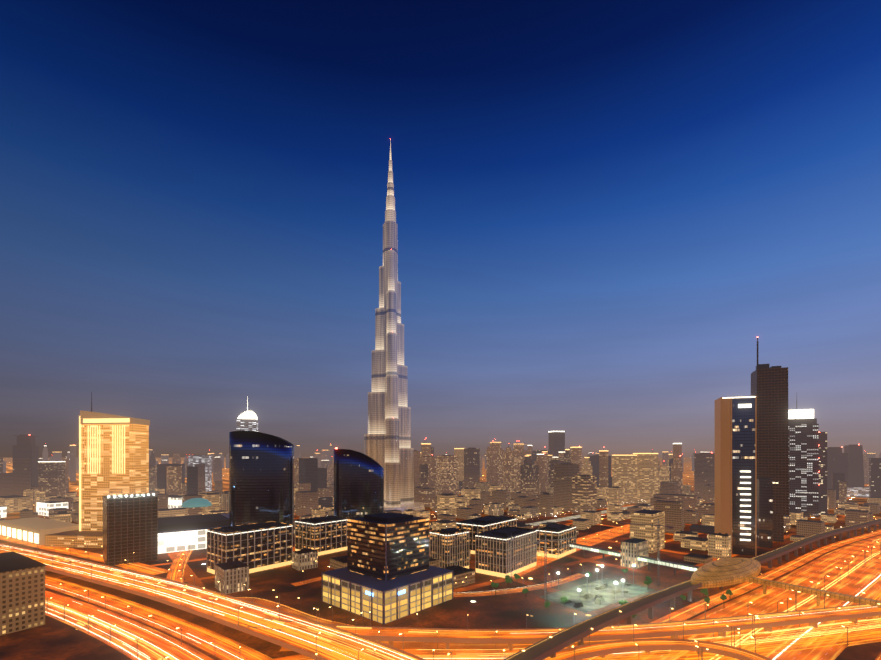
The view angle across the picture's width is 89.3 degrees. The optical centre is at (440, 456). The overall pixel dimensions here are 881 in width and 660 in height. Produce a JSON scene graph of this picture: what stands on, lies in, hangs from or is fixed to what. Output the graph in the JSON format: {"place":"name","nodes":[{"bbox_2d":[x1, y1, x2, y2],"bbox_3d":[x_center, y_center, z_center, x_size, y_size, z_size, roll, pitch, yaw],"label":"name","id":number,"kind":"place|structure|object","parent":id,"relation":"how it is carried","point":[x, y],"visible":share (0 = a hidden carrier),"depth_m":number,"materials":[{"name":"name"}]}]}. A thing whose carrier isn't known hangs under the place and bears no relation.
{"place":"outdoors","nodes":[
{"label":"outdoors","id":0,"kind":"place"},
{"bbox_2d":[13,434,38,485],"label":"tower","id":1,"kind":"structure","parent":0,"point":[25,447],"depth_m":1329.84,"materials":[{"name":"grey"}]},
{"bbox_2d":[38,461,64,496],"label":"building","id":2,"kind":"structure","parent":0,"point":[51,477],"depth_m":1224.36,"materials":[{"name":"grey concrete"}]},
{"bbox_2d":[70,445,75,481],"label":"tower","id":3,"kind":"structure","parent":0,"point":[72,462],"depth_m":2208.12,"materials":[{"name":"grey"}]},
{"bbox_2d":[0,536,170,574],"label":"road","id":4,"kind":"structure","parent":0,"point":[82,552],"depth_m":559.77,"materials":[{"name":"asphalt"}]},
{"bbox_2d":[45,590,213,659],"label":"road","id":5,"kind":"structure","parent":0,"point":[149,653],"depth_m":316.90,"materials":[{"name":"asphalt"}]},
{"bbox_2d":[45,575,273,659],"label":"road","id":6,"kind":"structure","parent":0,"point":[207,636],"depth_m":336.09,"materials":[{"name":"asphalt"}]},
{"bbox_2d":[181,498,211,507],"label":"dome","id":7,"kind":"structure","parent":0,"point":[195,502],"depth_m":832.29,"materials":[{"name":"teal"}]},
{"bbox_2d":[213,457,221,481],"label":"tower","id":8,"kind":"structure","parent":0,"point":[217,468],"depth_m":2157.55,"materials":[{"name":"grey"}]},
{"bbox_2d":[229,431,293,545],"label":"curved glass tower","id":9,"kind":"structure","parent":0,"point":[261,477],"depth_m":589.67,"materials":[{"name":"blue"}]},
{"bbox_2d":[334,447,383,517],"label":"curved glass tower","id":10,"kind":"structure","parent":0,"point":[358,484],"depth_m":652.23,"materials":[{"name":"blue glass"}]},
{"bbox_2d":[364,139,424,513],"bbox_3d":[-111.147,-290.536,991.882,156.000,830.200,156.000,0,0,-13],"label":"tall tower","id":11,"kind":"structure","parent":0,"point":[387,445],"depth_m":983.38,"materials":[{"name":"grey metal"}]},
{"bbox_2d":[0,458,880,659],"bbox_3d":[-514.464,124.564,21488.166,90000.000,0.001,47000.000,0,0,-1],"label":"ground","id":12,"kind":"structure","parent":0,"point":[52,639],"depth_m":401.96,"materials":[{"name":"brown"}]},
{"bbox_2d":[0,473,12,495],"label":"block","id":13,"kind":"structure","parent":12,"relation":"on","point":[6,484],"depth_m":1180.52,"materials":[{"name":"grey"}]},
{"bbox_2d":[0,495,31,512],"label":"building","id":14,"kind":"structure","parent":12,"relation":"on","point":[14,503],"depth_m":990.03,"materials":[{"name":"grey"}]},
{"bbox_2d":[13,458,30,495],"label":"block","id":15,"kind":"structure","parent":12,"relation":"on","point":[21,474],"depth_m":1129.14,"materials":[{"name":"grey"}]},
{"bbox_2d":[0,551,45,635],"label":"building","id":16,"kind":"structure","parent":12,"relation":"on","point":[22,592],"depth_m":319.76,"materials":[{"name":"grey concrete"}]},
{"bbox_2d":[0,517,78,545],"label":"low-rise building","id":17,"kind":"structure","parent":12,"relation":"on","point":[33,530],"depth_m":661.12,"materials":[{"name":"beige"}]},
{"bbox_2d":[36,501,67,515],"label":"building","id":18,"kind":"structure","parent":12,"relation":"on","point":[43,507],"depth_m":940.86,"materials":[{"name":"grey"}]},
{"bbox_2d":[45,392,149,547],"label":"hotel slab","id":19,"kind":"structure","parent":12,"relation":"on","point":[113,454],"depth_m":643.58,"materials":[{"name":"beige"}]},
{"bbox_2d":[103,494,157,565],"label":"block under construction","id":20,"kind":"structure","parent":12,"relation":"on","point":[130,524],"depth_m":520.57,"materials":[{"name":"brown concrete"}]},
{"bbox_2d":[157,463,184,492],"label":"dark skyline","id":21,"kind":"structure","parent":12,"relation":"on","point":[161,475],"depth_m":1376.79,"materials":[{"name":"grey"}]},
{"bbox_2d":[158,508,187,517],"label":"block","id":22,"kind":"structure","parent":12,"relation":"on","point":[171,512],"depth_m":786.61,"materials":[{"name":"grey"}]},
{"bbox_2d":[166,466,181,494],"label":"block","id":23,"kind":"structure","parent":12,"relation":"on","point":[173,480],"depth_m":1113.29,"materials":[{"name":"brown concrete"}]},
{"bbox_2d":[168,495,181,507],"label":"building","id":24,"kind":"structure","parent":12,"relation":"on","point":[174,501],"depth_m":988.66,"materials":[{"name":"grey"}]},
{"bbox_2d":[166,550,192,582],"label":"road","id":25,"kind":"structure","parent":12,"relation":"on","point":[177,576],"depth_m":499.34,"materials":[{"name":"asphalt"}]},
{"bbox_2d":[187,466,197,494],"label":"block","id":26,"kind":"structure","parent":12,"relation":"on","point":[192,479],"depth_m":1083.95,"materials":[{"name":"grey concrete"}]},
{"bbox_2d":[158,513,228,553],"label":"mall","id":27,"kind":"structure","parent":12,"relation":"on","point":[177,533],"depth_m":597.30,"materials":[{"name":"grey"}]},
{"bbox_2d":[194,464,204,487],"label":"block","id":28,"kind":"structure","parent":12,"relation":"on","point":[201,475],"depth_m":1412.40,"materials":[{"name":"grey"}]},
{"bbox_2d":[189,455,211,491],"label":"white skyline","id":29,"kind":"structure","parent":12,"relation":"on","point":[202,459],"depth_m":1485.06,"materials":[{"name":"grey"}]},
{"bbox_2d":[0,543,425,659],"bbox_3d":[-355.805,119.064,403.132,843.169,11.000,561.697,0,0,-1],"label":"highway","id":30,"kind":"structure","parent":12,"relation":"on","point":[220,619],"depth_m":337.90,"materials":[{"name":"asphalt"}]},
{"bbox_2d":[233,396,259,431],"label":"domed tower top","id":31,"kind":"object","parent":12,"relation":"on","point":[247,420],"depth_m":1093.16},
{"bbox_2d":[207,521,291,569],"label":"office block","id":32,"kind":"structure","parent":12,"relation":"on","point":[247,527],"depth_m":481.80,"materials":[{"name":"grey"}]},
{"bbox_2d":[207,525,292,573],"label":"building facade frame","id":33,"kind":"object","parent":12,"relation":"on","point":[252,570],"visible":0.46,"depth_m":478.39,"materials":[{"name":"beige"}]},
{"bbox_2d":[237,597,352,625],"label":"road","id":34,"kind":"structure","parent":12,"relation":"on","point":[269,603],"depth_m":362.42,"materials":[{"name":"asphalt"}]},
{"bbox_2d":[295,491,317,515],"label":"block","id":35,"kind":"structure","parent":12,"relation":"on","point":[306,502],"depth_m":930.43,"materials":[{"name":"brown"}]},
{"bbox_2d":[299,458,317,490],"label":"block","id":36,"kind":"structure","parent":12,"relation":"on","point":[308,470],"depth_m":1112.54,"materials":[{"name":"grey"}]},
{"bbox_2d":[295,519,346,555],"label":"building facade frame","id":37,"kind":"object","parent":12,"relation":"on","point":[331,550],"visible":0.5,"depth_m":570.62,"materials":[{"name":"beige"}]},
{"bbox_2d":[318,468,326,487],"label":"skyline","id":38,"kind":"structure","parent":12,"relation":"on","point":[322,477],"depth_m":1248.70,"materials":[{"name":"grey"}]},
{"bbox_2d":[295,515,349,551],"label":"office block","id":39,"kind":"structure","parent":12,"relation":"on","point":[322,519],"depth_m":572.85,"materials":[{"name":"grey"}]},
{"bbox_2d":[321,512,453,624],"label":"block","id":40,"kind":"structure","parent":12,"relation":"on","point":[388,573],"depth_m":368.24,"materials":[{"name":"black glass"}]},
{"bbox_2d":[414,450,419,486],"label":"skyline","id":41,"kind":"structure","parent":12,"relation":"on","point":[416,467],"depth_m":1300.74,"materials":[{"name":"brown"}]},
{"bbox_2d":[419,464,427,487],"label":"high-rise building","id":42,"kind":"structure","parent":12,"relation":"on","point":[423,475],"depth_m":1181.79,"materials":[{"name":"brown"}]},
{"bbox_2d":[419,456,435,495],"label":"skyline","id":43,"kind":"structure","parent":12,"relation":"on","point":[430,461],"depth_m":1205.38,"materials":[{"name":"brown"}]},
{"bbox_2d":[291,573,585,596],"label":"road","id":44,"kind":"structure","parent":12,"relation":"on","point":[569,579],"depth_m":423.21,"materials":[{"name":"asphalt"}]},
{"bbox_2d":[0,481,878,568],"bbox_3d":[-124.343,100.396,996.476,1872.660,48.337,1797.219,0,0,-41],"label":"buildings","id":45,"kind":"structure","parent":12,"relation":"on","point":[803,527],"depth_m":922.56,"materials":[{"name":"brown"}]},
{"bbox_2d":[0,480,880,587],"bbox_3d":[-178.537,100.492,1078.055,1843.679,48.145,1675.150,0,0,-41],"label":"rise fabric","id":46,"kind":"object","parent":12,"relation":"on","point":[462,574],"visible":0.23,"depth_m":890.98,"materials":[{"name":"brown"}]},
{"bbox_2d":[7,500,878,659],"bbox_3d":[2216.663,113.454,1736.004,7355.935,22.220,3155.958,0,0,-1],"label":"street lamps","id":47,"kind":"object","parent":12,"relation":"on","point":[698,646],"visible":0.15,"depth_m":308.33,"materials":[{"name":"grey"}]},
{"bbox_2d":[23,482,869,558],"bbox_3d":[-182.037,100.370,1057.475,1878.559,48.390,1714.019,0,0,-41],"label":"buildings","id":48,"kind":"structure","parent":12,"relation":"on","point":[717,545],"depth_m":889.73,"materials":[{"name":"brown"}]},
{"bbox_2d":[436,455,457,495],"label":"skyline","id":49,"kind":"structure","parent":12,"relation":"on","point":[447,474],"depth_m":1310.66,"materials":[{"name":"grey"}]},
{"bbox_2d":[430,528,468,567],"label":"office block","id":50,"kind":"structure","parent":12,"relation":"on","point":[447,531],"depth_m":479.72,"materials":[{"name":"grey"}]},
{"bbox_2d":[430,531,468,568],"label":"building facade frame","id":51,"kind":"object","parent":12,"relation":"on","point":[450,547],"visible":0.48,"depth_m":477.13,"materials":[{"name":"beige"}]},
{"bbox_2d":[70,480,846,593],"bbox_3d":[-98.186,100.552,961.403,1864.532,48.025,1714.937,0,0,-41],"label":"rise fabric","id":52,"kind":"object","parent":12,"relation":"on","point":[233,576],"visible":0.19,"depth_m":498.36,"materials":[{"name":"brown"}]},
{"bbox_2d":[464,448,479,487],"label":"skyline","id":53,"kind":"structure","parent":12,"relation":"on","point":[471,466],"depth_m":1407.24,"materials":[{"name":"grey"}]},
{"bbox_2d":[457,515,515,550],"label":"office block","id":54,"kind":"structure","parent":12,"relation":"on","point":[487,520],"depth_m":585.28,"materials":[{"name":"grey"}]},
{"bbox_2d":[456,518,516,553],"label":"office block trim","id":55,"kind":"structure","parent":12,"relation":"on","point":[472,551],"depth_m":574.24,"materials":[{"name":"beige"}]},
{"bbox_2d":[486,439,503,485],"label":"building","id":56,"kind":"structure","parent":12,"relation":"on","point":[500,461],"depth_m":1511.52,"materials":[{"name":"grey"}]},
{"bbox_2d":[489,503,503,515],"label":"block","id":57,"kind":"structure","parent":12,"relation":"on","point":[496,509],"depth_m":886.76,"materials":[{"name":"grey"}]},
{"bbox_2d":[476,526,535,573],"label":"office block","id":58,"kind":"structure","parent":12,"relation":"on","point":[504,532],"depth_m":472.77,"materials":[{"name":"grey glass"}]},
{"bbox_2d":[475,531,536,577],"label":"building facade frame","id":59,"kind":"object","parent":12,"relation":"on","point":[510,573],"visible":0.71,"depth_m":472.98,"materials":[{"name":"beige"}]},
{"bbox_2d":[520,465,538,496],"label":"block","id":60,"kind":"structure","parent":12,"relation":"on","point":[529,480],"depth_m":1202.96,"materials":[{"name":"grey concrete"}]},
{"bbox_2d":[534,523,575,554],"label":"office block","id":61,"kind":"structure","parent":12,"relation":"on","point":[552,527],"depth_m":556.97,"materials":[{"name":"grey glass"}]},
{"bbox_2d":[536,527,575,558],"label":"building facade frame","id":62,"kind":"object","parent":12,"relation":"on","point":[551,555],"visible":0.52,"depth_m":554.44,"materials":[{"name":"beige"}]},
{"bbox_2d":[548,431,564,456],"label":"high-rise building","id":63,"kind":"structure","parent":12,"relation":"on","point":[556,442],"depth_m":1913.02,"materials":[{"name":"grey"}]},
{"bbox_2d":[549,458,563,486],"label":"block","id":64,"kind":"structure","parent":12,"relation":"on","point":[552,461],"depth_m":1236.80,"materials":[{"name":"brown"}]},
{"bbox_2d":[247,604,880,650],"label":"flyover","id":65,"kind":"object","parent":12,"relation":"on","point":[390,635],"visible":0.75,"depth_m":296.28,"materials":[{"name":"orange asphalt"}]},
{"bbox_2d":[554,463,578,511],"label":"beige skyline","id":66,"kind":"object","parent":12,"relation":"on","point":[564,473],"visible":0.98,"depth_m":1013.45,"materials":[{"name":"grey concrete"}]},
{"bbox_2d":[510,524,629,576],"bbox_3d":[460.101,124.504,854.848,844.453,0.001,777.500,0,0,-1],"label":"avenue","id":67,"kind":"object","parent":12,"relation":"on","point":[586,540],"visible":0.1,"depth_m":667.45,"materials":[{"name":"asphalt"}]},
{"bbox_2d":[570,446,581,474],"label":"high-rise building","id":68,"kind":"structure","parent":12,"relation":"on","point":[576,455],"depth_m":1350.81,"materials":[{"name":"grey"}]},
{"bbox_2d":[573,518,590,529],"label":"block","id":69,"kind":"structure","parent":12,"relation":"on","point":[582,524],"depth_m":763.04,"materials":[{"name":"grey"}]},
{"bbox_2d":[572,475,596,513],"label":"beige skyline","id":70,"kind":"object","parent":12,"relation":"on","point":[584,492],"visible":1,"depth_m":966.33,"materials":[{"name":"grey"}]},
{"bbox_2d":[528,504,649,525],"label":"boulevard","id":71,"kind":"object","parent":12,"relation":"on","point":[563,518],"visible":0.27,"depth_m":878.77,"materials":[{"name":"asphalt"}]},
{"bbox_2d":[580,510,600,524],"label":"block","id":72,"kind":"structure","parent":12,"relation":"on","point":[594,517],"depth_m":815.04,"materials":[{"name":"grey"}]},
{"bbox_2d":[509,519,672,612],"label":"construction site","id":73,"kind":"object","parent":12,"relation":"on","point":[587,597],"visible":0.94,"depth_m":401.48,"materials":[{"name":"grey concrete"}]},
{"bbox_2d":[587,455,610,486],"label":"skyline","id":74,"kind":"structure","parent":12,"relation":"on","point":[594,459],"depth_m":1622.67,"materials":[{"name":"grey"}]},
{"bbox_2d":[491,568,732,617],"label":"trees","id":75,"kind":"object","parent":12,"relation":"on","point":[564,599],"visible":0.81,"depth_m":389.13,"materials":[{"name":"green plant"}]},
{"bbox_2d":[612,454,636,503],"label":"high-rise building","id":76,"kind":"structure","parent":12,"relation":"on","point":[624,470],"depth_m":1168.31,"materials":[{"name":"grey concrete"}]},
{"bbox_2d":[570,543,698,574],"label":"footbridge","id":77,"kind":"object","parent":12,"relation":"on","point":[674,565],"depth_m":491.23,"materials":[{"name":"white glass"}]},
{"bbox_2d":[633,453,657,503],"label":"high-rise building","id":78,"kind":"structure","parent":12,"relation":"on","point":[647,476],"depth_m":1169.03,"materials":[{"name":"grey concrete"}]},
{"bbox_2d":[631,509,664,552],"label":"block","id":79,"kind":"structure","parent":12,"relation":"on","point":[647,532],"depth_m":583.66,"materials":[{"name":"grey"}]},
{"bbox_2d":[544,638,771,659],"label":"loop ramp","id":80,"kind":"structure","parent":12,"relation":"on","point":[645,647],"depth_m":275.56,"materials":[{"name":"asphalt"}]},
{"bbox_2d":[660,481,677,493],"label":"block","id":81,"kind":"structure","parent":12,"relation":"on","point":[668,487],"depth_m":1120.36,"materials":[{"name":"grey"}]},
{"bbox_2d":[655,500,683,532],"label":"block","id":82,"kind":"structure","parent":12,"relation":"on","point":[674,514],"depth_m":726.42,"materials":[{"name":"brown"}]},
{"bbox_2d":[653,493,696,510],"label":"building","id":83,"kind":"structure","parent":12,"relation":"on","point":[690,501],"depth_m":1024.12,"materials":[{"name":"grey"}]},
{"bbox_2d":[674,528,697,540],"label":"building","id":84,"kind":"structure","parent":12,"relation":"on","point":[678,535],"depth_m":657.27,"materials":[{"name":"grey"}]},
{"bbox_2d":[504,518,880,659],"bbox_3d":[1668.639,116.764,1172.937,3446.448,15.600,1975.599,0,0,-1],"label":"metro viaduct","id":85,"kind":"object","parent":12,"relation":"on","point":[550,648],"visible":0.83,"depth_m":332.32,"materials":[{"name":"concrete"}]},
{"bbox_2d":[691,558,760,588],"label":"domed roof","id":86,"kind":"structure","parent":85,"relation":"on","point":[723,572],"depth_m":403.85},
{"bbox_2d":[690,524,714,533],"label":"building","id":87,"kind":"structure","parent":12,"relation":"on","point":[707,529],"depth_m":725.94,"materials":[{"name":"grey"}]},
{"bbox_2d":[694,452,714,497],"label":"building","id":88,"kind":"structure","parent":12,"relation":"on","point":[704,468],"depth_m":1280.56,"materials":[{"name":"grey"}]},
{"bbox_2d":[695,503,714,520],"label":"building","id":89,"kind":"structure","parent":12,"relation":"on","point":[704,508],"depth_m":861.60,"materials":[{"name":"brown"}]},
{"bbox_2d":[715,396,756,555],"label":"skyscraper","id":90,"kind":"structure","parent":12,"relation":"on","point":[736,468],"depth_m":565.45,"materials":[{"name":"brown metal"}]},
{"bbox_2d":[616,535,880,659],"bbox_3d":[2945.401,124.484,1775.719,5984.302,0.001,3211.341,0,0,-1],"label":"motorway","id":91,"kind":"structure","parent":12,"relation":"on","point":[858,579],"depth_m":377.14,"materials":[{"name":"asphalt"}]},
{"bbox_2d":[0,522,880,659],"bbox_3d":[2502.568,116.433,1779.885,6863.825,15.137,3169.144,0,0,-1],"label":"light trails","id":92,"kind":"object","parent":91,"relation":"on","point":[337,652],"visible":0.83,"depth_m":305.49,"materials":[{"name":"orange"}]},
{"bbox_2d":[757,478,772,547],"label":"tower wing frame","id":93,"kind":"structure","parent":12,"relation":"on","point":[764,512],"depth_m":608.89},
{"bbox_2d":[747,577,880,617],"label":"station footbridge","id":94,"kind":"object","parent":12,"relation":"on","point":[765,583],"visible":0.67,"depth_m":371.85,"materials":[{"name":"beige concrete"}]},
{"bbox_2d":[827,447,847,488],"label":"skyscraper","id":95,"kind":"structure","parent":12,"relation":"on","point":[837,460],"depth_m":1441.39,"materials":[{"name":"grey"}]},
{"bbox_2d":[832,473,844,499],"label":"block","id":96,"kind":"structure","parent":12,"relation":"on","point":[837,478],"depth_m":1175.88,"materials":[{"name":"grey"}]},
{"bbox_2d":[844,444,863,486],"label":"skyscraper","id":97,"kind":"structure","parent":12,"relation":"on","point":[855,467],"depth_m":1542.93,"materials":[{"name":"grey"}]},
{"bbox_2d":[847,486,868,497],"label":"building","id":98,"kind":"structure","parent":12,"relation":"on","point":[858,491],"depth_m":1351.73,"materials":[{"name":"grey"}]},
{"bbox_2d":[869,458,880,496],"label":"block","id":99,"kind":"structure","parent":12,"relation":"on","point":[874,477],"depth_m":1264.17,"materials":[{"name":"grey"}]},
{"bbox_2d":[0,0,880,457],"label":"sky","id":100,"kind":"structure","parent":0,"point":[603,208],"materials":[{"name":"blue"}]},
{"bbox_2d":[454,448,463,487],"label":"high-rise building","id":101,"kind":"structure","parent":0,"point":[459,452],"depth_m":1548.32,"materials":[{"name":"grey"}]},
{"bbox_2d":[279,637,653,651],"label":"road","id":102,"kind":"structure","parent":0,"point":[408,645],"depth_m":293.45,"materials":[{"name":"asphalt"}]},
{"bbox_2d":[487,447,497,485],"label":"high-rise building","id":103,"kind":"structure","parent":0,"point":[492,465],"depth_m":1427.25,"materials":[{"name":"brown"}]},
{"bbox_2d":[503,443,513,494],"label":"high-rise building","id":104,"kind":"structure","parent":0,"point":[508,472],"depth_m":1237.79,"materials":[{"name":"grey"}]},
{"bbox_2d":[513,447,521,492],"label":"high-rise building","id":105,"kind":"structure","parent":0,"point":[517,457],"depth_m":1385.29,"materials":[{"name":"grey"}]},
{"bbox_2d":[535,453,545,491],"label":"high-rise building","id":106,"kind":"structure","parent":0,"point":[540,462],"depth_m":1327.02,"materials":[{"name":"grey"}]},
{"bbox_2d":[269,617,880,659],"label":"road","id":107,"kind":"structure","parent":0,"point":[442,651],"depth_m":284.43,"materials":[{"name":"asphalt"}]},
{"bbox_2d":[599,447,607,487],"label":"high-rise building","id":108,"kind":"structure","parent":0,"point":[603,468],"depth_m":1199.80,"materials":[{"name":"grey"}]},
{"bbox_2d":[658,464,669,481],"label":"building","id":109,"kind":"structure","parent":0,"point":[663,473],"depth_m":1382.63,"materials":[{"name":"grey"}]},
{"bbox_2d":[671,455,682,493],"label":"high-rise building","id":110,"kind":"structure","parent":0,"point":[676,471],"depth_m":1179.46,"materials":[{"name":"grey"}]},
{"bbox_2d":[582,530,880,659],"bbox_3d":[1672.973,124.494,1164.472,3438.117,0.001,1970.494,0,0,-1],"label":"service road","id":111,"kind":"structure","parent":0,"point":[686,615],"depth_m":426.42,"materials":[{"name":"asphalt"}]},
{"bbox_2d":[751,337,788,541],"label":"dark tower","id":112,"kind":"structure","parent":0,"point":[769,388],"depth_m":648.09,"materials":[{"name":"brown metal"}]},
{"bbox_2d":[786,401,819,517],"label":"skyscraper","id":113,"kind":"structure","parent":0,"point":[804,458],"depth_m":914.12,"materials":[{"name":"grey glass"}]},
{"bbox_2d":[819,432,826,514],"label":"skyscraper","id":114,"kind":"structure","parent":113,"relation":"attached to","point":[823,472],"depth_m":948.06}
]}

